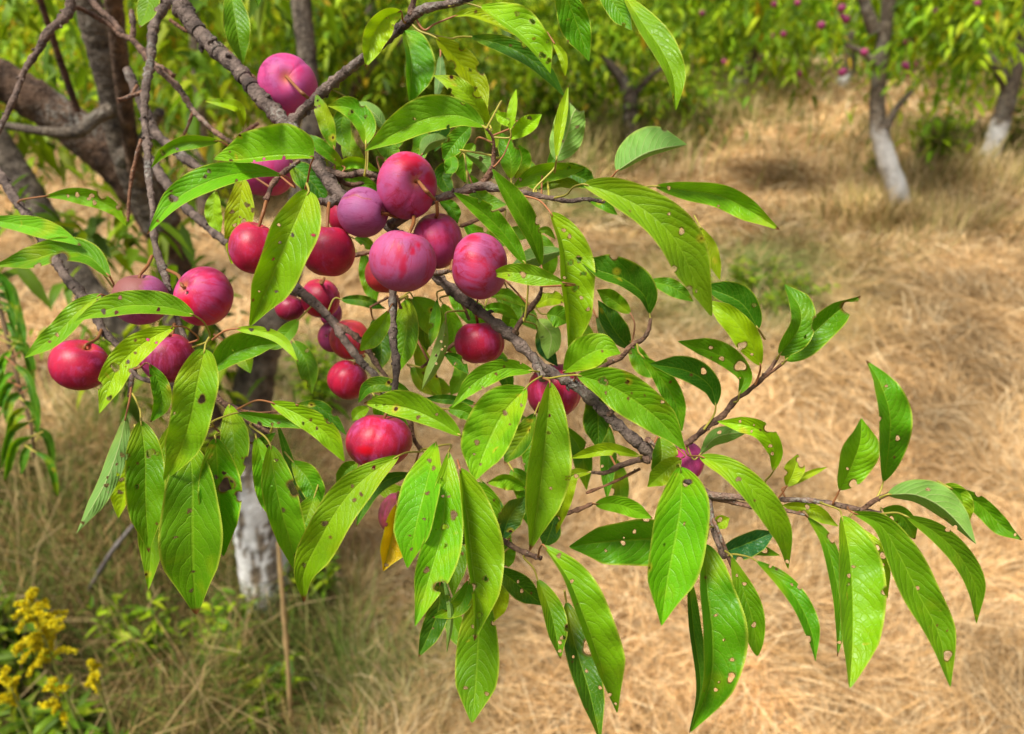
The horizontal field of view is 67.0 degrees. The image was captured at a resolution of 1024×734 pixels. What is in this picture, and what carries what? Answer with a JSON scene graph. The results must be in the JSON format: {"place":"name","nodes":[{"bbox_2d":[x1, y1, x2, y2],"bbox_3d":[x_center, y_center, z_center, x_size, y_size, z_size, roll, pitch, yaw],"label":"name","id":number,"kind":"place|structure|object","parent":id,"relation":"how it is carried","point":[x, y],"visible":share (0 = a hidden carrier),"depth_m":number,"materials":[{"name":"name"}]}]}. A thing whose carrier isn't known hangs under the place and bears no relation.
{"place":"outdoors","nodes":[
{"label":"outdoors","id":0,"kind":"place"},
{"bbox_2d":[0,0,1023,733],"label":"ground","id":1,"kind":"structure","parent":0,"point":[676,348],"depth_m":3.07,"materials":[{"name":"beige plant"}]},
{"bbox_2d":[0,580,62,720],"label":"weed clump","id":2,"kind":"object","parent":1,"relation":"on","point":[8,610],"visible":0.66,"depth_m":1.85,"materials":[{"name":"green plant"}]},
{"bbox_2d":[0,665,68,733],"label":"goldenrod","id":3,"kind":"object","parent":1,"relation":"on","point":[10,684],"visible":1,"depth_m":1.27,"materials":[{"name":"yellow plant"}]},
{"bbox_2d":[10,587,101,733],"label":"goldenrod","id":4,"kind":"object","parent":1,"relation":"on","point":[42,635],"visible":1,"depth_m":1.26,"materials":[{"name":"yellow plant"}]},
{"bbox_2d":[38,676,73,733],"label":"goldenrod","id":5,"kind":"object","parent":1,"relation":"on","point":[54,704],"visible":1,"depth_m":1.23,"materials":[{"name":"yellow plant"}]},
{"bbox_2d":[0,673,127,733],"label":"weed clump","id":6,"kind":"object","parent":1,"relation":"on","point":[38,715],"visible":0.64,"depth_m":1.67,"materials":[{"name":"green plant"}]},
{"bbox_2d":[0,0,187,137],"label":"hedge tree","id":7,"kind":"object","parent":1,"relation":"on","point":[40,69],"visible":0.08,"depth_m":8.13,"materials":[{"name":"green plant"}]},
{"bbox_2d":[83,659,128,733],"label":"goldenrod","id":8,"kind":"object","parent":1,"relation":"on","point":[93,681],"visible":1,"depth_m":1.27,"materials":[{"name":"yellow plant"}]},
{"bbox_2d":[75,590,182,694],"bbox_3d":[-0.975,0.689,2.002,0.235,0.248,0.204,14,30,25],"label":"weed clump","id":9,"kind":"object","parent":1,"relation":"on","point":[157,629],"visible":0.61,"depth_m":1.97,"materials":[{"name":"green plant"}]},
{"bbox_2d":[0,0,386,115],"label":"hedge tree","id":10,"kind":"object","parent":1,"relation":"on","point":[133,4],"visible":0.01,"depth_m":9.10,"materials":[{"name":"green plant"}]},
{"bbox_2d":[0,0,395,214],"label":"orchard tree","id":11,"kind":"object","parent":1,"relation":"on","point":[162,57],"visible":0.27,"depth_m":5.36,"materials":[{"name":"green plant"}]},
{"bbox_2d":[175,588,258,661],"bbox_3d":[-0.773,0.681,2.014,0.228,0.217,0.182,0,27,0],"label":"weed clump","id":12,"kind":"object","parent":1,"relation":"on","point":[208,607],"visible":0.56,"depth_m":2.00,"materials":[{"name":"green plant"}]},
{"bbox_2d":[0,322,468,733],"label":"rough grass","id":13,"kind":"structure","parent":1,"relation":"on","point":[45,510],"depth_m":2.05,"materials":[{"name":"plant"}]},
{"bbox_2d":[86,524,133,592],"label":"fallen twig","id":14,"kind":"object","parent":13,"relation":"on","point":[111,552],"visible":0.88,"depth_m":1.96,"materials":[{"name":"grey wood"}]},
{"bbox_2d":[190,639,311,733],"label":"weed clump","id":15,"kind":"object","parent":1,"relation":"on","point":[273,672],"visible":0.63,"depth_m":1.85,"materials":[{"name":"green plant"}]},
{"bbox_2d":[276,542,292,733],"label":"dry stalk","id":16,"kind":"object","parent":1,"relation":"on","point":[284,623],"visible":0.88,"depth_m":1.75,"materials":[{"name":"plant"}]},
{"bbox_2d":[276,550,341,616],"bbox_3d":[-0.589,0.568,2.175,0.217,0.214,0.225,-8,28,-15],"label":"weed clump","id":17,"kind":"object","parent":1,"relation":"on","point":[329,573],"visible":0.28,"depth_m":2.13,"materials":[{"name":"green plant"}]},
{"bbox_2d":[283,317,340,411],"bbox_3d":[-0.749,0.026,2.945,0.224,0.411,0.265,0,27,0],"label":"weed clump","id":18,"kind":"object","parent":1,"relation":"on","point":[320,384],"visible":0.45,"depth_m":2.93,"materials":[{"name":"green plant"}]},
{"bbox_2d":[130,0,613,117],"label":"hedge tree","id":19,"kind":"object","parent":1,"relation":"on","point":[455,22],"visible":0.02,"depth_m":8.60,"materials":[{"name":"green plant"}]},
{"bbox_2d":[232,0,564,195],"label":"orchard tree","id":20,"kind":"object","parent":1,"relation":"on","point":[389,101],"visible":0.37,"depth_m":5.53,"materials":[{"name":"green plant"}]},
{"bbox_2d":[0,0,1021,733],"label":"plum tree","id":21,"kind":"object","parent":1,"relation":"on","point":[224,476],"visible":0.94,"depth_m":0.47,"materials":[{"name":"green plant"}]},
{"bbox_2d":[47,329,107,389],"bbox_3d":[-0.311,-0.005,0.556,0.039,0.036,0.059,-14,30,-26],"label":"plum","id":22,"kind":"object","parent":21,"relation":"attached to","point":[75,364],"visible":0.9,"depth_m":0.54,"materials":[{"name":"red plant"}]},
{"bbox_2d":[111,255,168,324],"bbox_3d":[-0.266,-0.051,0.550,0.039,0.040,0.047,-18,32,-31],"label":"plum","id":23,"kind":"object","parent":21,"relation":"attached to","point":[140,281],"visible":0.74,"depth_m":0.54,"materials":[{"name":"red plant"}]},
{"bbox_2d":[139,323,194,382],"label":"plum","id":24,"kind":"object","parent":21,"relation":"attached to","point":[169,354],"visible":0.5,"depth_m":0.53,"materials":[{"name":"red plant"}]},
{"bbox_2d":[166,266,233,325],"bbox_3d":[-0.218,-0.055,0.542,0.039,0.040,0.073,-12,29,-22],"label":"plum","id":25,"kind":"object","parent":21,"relation":"attached to","point":[205,294],"visible":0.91,"depth_m":0.52,"materials":[{"name":"red plant"}]},
{"bbox_2d":[228,200,274,273],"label":"plum","id":26,"kind":"object","parent":21,"relation":"attached to","point":[246,242],"visible":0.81,"depth_m":0.50,"materials":[{"name":"red plant"}]},
{"bbox_2d":[236,156,293,195],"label":"plum","id":27,"kind":"object","parent":21,"relation":"attached to","point":[257,187],"visible":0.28,"depth_m":0.59,"materials":[{"name":"food"}]},
{"bbox_2d":[257,53,317,115],"bbox_3d":[-0.172,-0.209,0.583,0.045,0.047,0.094,-3,27,-7],"label":"plum","id":28,"kind":"object","parent":21,"relation":"attached to","point":[288,82],"visible":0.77,"depth_m":0.59,"materials":[{"name":"pink plant"}]},
{"bbox_2d":[274,295,304,320],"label":"plum","id":29,"kind":"object","parent":21,"relation":"attached to","point":[289,308],"visible":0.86,"depth_m":0.60,"materials":[{"name":"red food"}]},
{"bbox_2d":[301,277,339,317],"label":"plum","id":30,"kind":"object","parent":21,"relation":"attached to","point":[323,291],"visible":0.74,"depth_m":0.59,"materials":[{"name":"red plant"}]},
{"bbox_2d":[317,322,333,351],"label":"plum","id":31,"kind":"object","parent":21,"relation":"attached to","point":[325,329],"visible":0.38,"depth_m":0.60,"materials":[{"name":"purple food"}]},
{"bbox_2d":[305,202,354,276],"bbox_3d":[-0.125,-0.082,0.512,0.035,0.041,0.050,-17,32,-30],"label":"plum","id":32,"kind":"object","parent":21,"relation":"attached to","point":[332,254],"visible":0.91,"depth_m":0.50,"materials":[{"name":"red plant"}]},
{"bbox_2d":[320,305,341,322],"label":"plum","id":33,"kind":"object","parent":21,"relation":"attached to","point":[337,314],"visible":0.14,"depth_m":0.64,"materials":[{"name":"food"}]},
{"bbox_2d":[329,205,348,233],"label":"plum","id":34,"kind":"object","parent":21,"relation":"attached to","point":[333,220],"visible":0.09,"depth_m":0.56,"materials":[{"name":"red food"}]},
{"bbox_2d":[327,354,367,399],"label":"plum","id":35,"kind":"object","parent":21,"relation":"attached to","point":[346,379],"visible":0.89,"depth_m":0.57,"materials":[{"name":"red plant"}]},
{"bbox_2d":[329,320,366,359],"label":"plum","id":36,"kind":"object","parent":21,"relation":"attached to","point":[338,346],"visible":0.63,"depth_m":0.59,"materials":[{"name":"red food"}]},
{"bbox_2d":[337,187,397,237],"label":"plum","id":37,"kind":"object","parent":21,"relation":"attached to","point":[362,212],"visible":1,"depth_m":0.49,"materials":[{"name":"purple plant"}]},
{"bbox_2d":[365,261,388,292],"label":"plum","id":38,"kind":"object","parent":21,"relation":"attached to","point":[373,283],"visible":0.29,"depth_m":0.55,"materials":[{"name":"red food"}]},
{"bbox_2d":[346,413,411,467],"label":"plum","id":39,"kind":"object","parent":21,"relation":"attached to","point":[369,438],"visible":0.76,"depth_m":0.46,"materials":[{"name":"red plant"}]},
{"bbox_2d":[378,492,423,529],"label":"plum","id":40,"kind":"object","parent":21,"relation":"attached to","point":[388,503],"visible":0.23,"depth_m":0.52,"materials":[{"name":"red food"}]},
{"bbox_2d":[369,215,435,291],"bbox_3d":[-0.066,-0.071,0.481,0.041,0.039,0.069,0,27,0],"label":"plum","id":41,"kind":"object","parent":21,"relation":"attached to","point":[401,261],"visible":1,"depth_m":0.45,"materials":[{"name":"pink plant"}]},
{"bbox_2d":[377,151,436,219],"bbox_3d":[-0.068,-0.111,0.490,0.040,0.043,0.071,0,27,0],"label":"plum","id":42,"kind":"object","parent":21,"relation":"attached to","point":[406,185],"visible":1,"depth_m":0.49,"materials":[{"name":"red plant"}]},
{"bbox_2d":[413,201,461,268],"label":"plum","id":43,"kind":"object","parent":21,"relation":"attached to","point":[441,233],"visible":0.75,"depth_m":0.51,"materials":[{"name":"red plant"}]},
{"bbox_2d":[449,233,506,299],"bbox_3d":[-0.021,-0.064,0.489,0.037,0.042,0.040,0,27,0],"label":"plum","id":44,"kind":"object","parent":21,"relation":"attached to","point":[478,260],"visible":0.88,"depth_m":0.47,"materials":[{"name":"red plant"}]},
{"bbox_2d":[454,315,504,362],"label":"plum","id":45,"kind":"object","parent":21,"relation":"attached to","point":[477,342],"visible":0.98,"depth_m":0.51,"materials":[{"name":"red plant"}]},
{"bbox_2d":[527,364,580,416],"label":"plum","id":46,"kind":"object","parent":21,"relation":"attached to","point":[570,399],"visible":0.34,"depth_m":0.52,"materials":[{"name":"red plant"}]},
{"bbox_2d":[676,443,703,476],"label":"plum","id":47,"kind":"object","parent":21,"relation":"attached to","point":[696,466],"visible":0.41,"depth_m":0.49,"materials":[{"name":"purple food"}]},
{"bbox_2d":[0,48,1023,733],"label":"dry hay","id":48,"kind":"object","parent":1,"relation":"on","point":[994,684],"visible":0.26,"depth_m":2.86,"materials":[{"name":"plant"}]},
{"bbox_2d":[350,0,698,103],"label":"hedge tree","id":49,"kind":"object","parent":1,"relation":"on","point":[603,49],"visible":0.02,"depth_m":10.10,"materials":[{"name":"green plant"}]},
{"bbox_2d":[39,63,1023,289],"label":"tall grass","id":50,"kind":"structure","parent":1,"relation":"on","point":[600,145],"depth_m":6.36,"materials":[{"name":"plant"}]},
{"bbox_2d":[518,91,620,136],"bbox_3d":[0.549,-2.407,7.655,1.041,0.610,0.915,0,27,0],"label":"shrub","id":51,"kind":"object","parent":1,"relation":"on","point":[598,113],"visible":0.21,"depth_m":7.56,"materials":[{"name":"green plant"}]},
{"bbox_2d":[470,0,751,152],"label":"orchard tree","id":52,"kind":"object","parent":1,"relation":"on","point":[629,94],"visible":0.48,"depth_m":7.47,"materials":[{"name":"green plant"}]},
{"bbox_2d":[699,10,704,16],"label":"plum","id":53,"kind":"object","parent":52,"relation":"attached to","point":[701,13],"visible":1,"depth_m":7.04,"materials":[{"name":"food"}]},
{"bbox_2d":[462,0,848,81],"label":"hedge tree","id":54,"kind":"object","parent":1,"relation":"on","point":[781,70],"visible":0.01,"depth_m":13.25,"materials":[{"name":"green plant"}]},
{"bbox_2d":[637,54,764,114],"bbox_3d":[2.179,-3.364,9.344,1.566,0.792,1.203,0,27,0],"label":"shrub","id":55,"kind":"object","parent":1,"relation":"on","point":[729,88],"visible":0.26,"depth_m":9.12,"materials":[{"name":"green plant"}]},
{"bbox_2d":[589,0,870,98],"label":"orchard tree","id":56,"kind":"object","parent":1,"relation":"on","point":[731,35],"visible":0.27,"depth_m":10.30,"materials":[{"name":"green plant"}]},
{"bbox_2d":[675,247,839,317],"bbox_3d":[1.321,-0.467,4.230,0.854,0.218,0.753,0,27,0],"label":"weed clump","id":57,"kind":"object","parent":1,"relation":"on","point":[735,269],"visible":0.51,"depth_m":4.21,"materials":[{"name":"green plant"}]},
{"bbox_2d":[631,0,1023,208],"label":"orchard tree","id":58,"kind":"object","parent":1,"relation":"on","point":[876,32],"visible":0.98,"depth_m":5.38,"materials":[{"name":"green plant"}]},
{"bbox_2d":[771,1,777,7],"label":"plum","id":59,"kind":"object","parent":58,"relation":"attached to","point":[774,4],"visible":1,"depth_m":5.04,"materials":[{"name":"food"}]},
{"bbox_2d":[780,31,786,37],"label":"plum","id":60,"kind":"object","parent":58,"relation":"attached to","point":[783,34],"visible":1,"depth_m":5.12,"materials":[{"name":"food"}]},
{"bbox_2d":[794,0,800,5],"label":"plum","id":61,"kind":"object","parent":58,"relation":"attached to","point":[797,2],"visible":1,"depth_m":5.03,"materials":[{"name":"pink food"}]},
{"bbox_2d":[817,21,825,29],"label":"plum","id":62,"kind":"object","parent":58,"relation":"attached to","point":[821,25],"visible":1,"depth_m":5.09,"materials":[{"name":"pink food"}]},
{"bbox_2d":[837,4,846,12],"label":"plum","id":63,"kind":"object","parent":58,"relation":"attached to","point":[841,8],"visible":1,"depth_m":5.04,"materials":[{"name":"pink food"}]},
{"bbox_2d":[838,68,846,76],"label":"plum","id":64,"kind":"object","parent":58,"relation":"hanging from","point":[842,72],"visible":1,"depth_m":5.39,"materials":[{"name":"food"}]},
{"bbox_2d":[839,13,845,19],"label":"plum","id":65,"kind":"object","parent":58,"relation":"attached to","point":[842,16],"visible":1,"depth_m":5.07,"materials":[{"name":"food"}]},
{"bbox_2d":[842,15,850,23],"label":"plum","id":66,"kind":"object","parent":58,"relation":"attached to","point":[846,19],"visible":1,"depth_m":5.07,"materials":[{"name":"food"}]},
{"bbox_2d":[861,48,868,55],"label":"plum","id":67,"kind":"object","parent":58,"relation":"attached to","point":[864,51],"visible":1,"depth_m":5.16,"materials":[{"name":"pink food"}]},
{"bbox_2d":[901,62,906,67],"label":"plum","id":68,"kind":"object","parent":58,"relation":"attached to","point":[903,64],"visible":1,"depth_m":5.11,"materials":[{"name":"food"}]},
{"bbox_2d":[973,0,980,6],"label":"plum","id":69,"kind":"object","parent":58,"relation":"attached to","point":[977,3],"visible":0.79,"depth_m":5.03,"materials":[{"name":"pink food"}]},
{"bbox_2d":[679,0,1022,88],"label":"orchard tree","id":70,"kind":"object","parent":1,"relation":"on","point":[853,54],"visible":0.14,"depth_m":12.18,"materials":[{"name":"green plant"}]},
{"bbox_2d":[860,139,893,179],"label":"grass","id":71,"kind":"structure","parent":1,"relation":"on","point":[874,158],"depth_m":6.50,"materials":[{"name":"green plant"}]},
{"bbox_2d":[788,0,1022,72],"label":"hedge tree","id":72,"kind":"object","parent":1,"relation":"on","point":[850,24],"visible":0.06,"depth_m":13.70,"materials":[{"name":"green plant"}]},
{"bbox_2d":[839,0,1023,163],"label":"orchard tree","id":73,"kind":"object","parent":1,"relation":"on","point":[1004,110],"visible":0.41,"depth_m":6.80,"materials":[{"name":"green plant"}]},
{"bbox_2d":[906,88,979,171],"bbox_3d":[3.656,-2.008,6.596,0.542,0.750,0.491,0,27,0],"label":"shrub","id":74,"kind":"object","parent":1,"relation":"on","point":[943,138],"visible":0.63,"depth_m":6.59,"materials":[{"name":"green plant"}]},
{"bbox_2d":[880,0,1023,108],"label":"hedge tree","id":75,"kind":"object","parent":1,"relation":"on","point":[992,85],"visible":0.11,"depth_m":10.32,"materials":[{"name":"green plant"}]},
{"bbox_2d":[999,81,1023,153],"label":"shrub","id":76,"kind":"object","parent":1,"relation":"on","point":[1017,117],"visible":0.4,"depth_m":7.24,"materials":[{"name":"green plant"}]}
]}

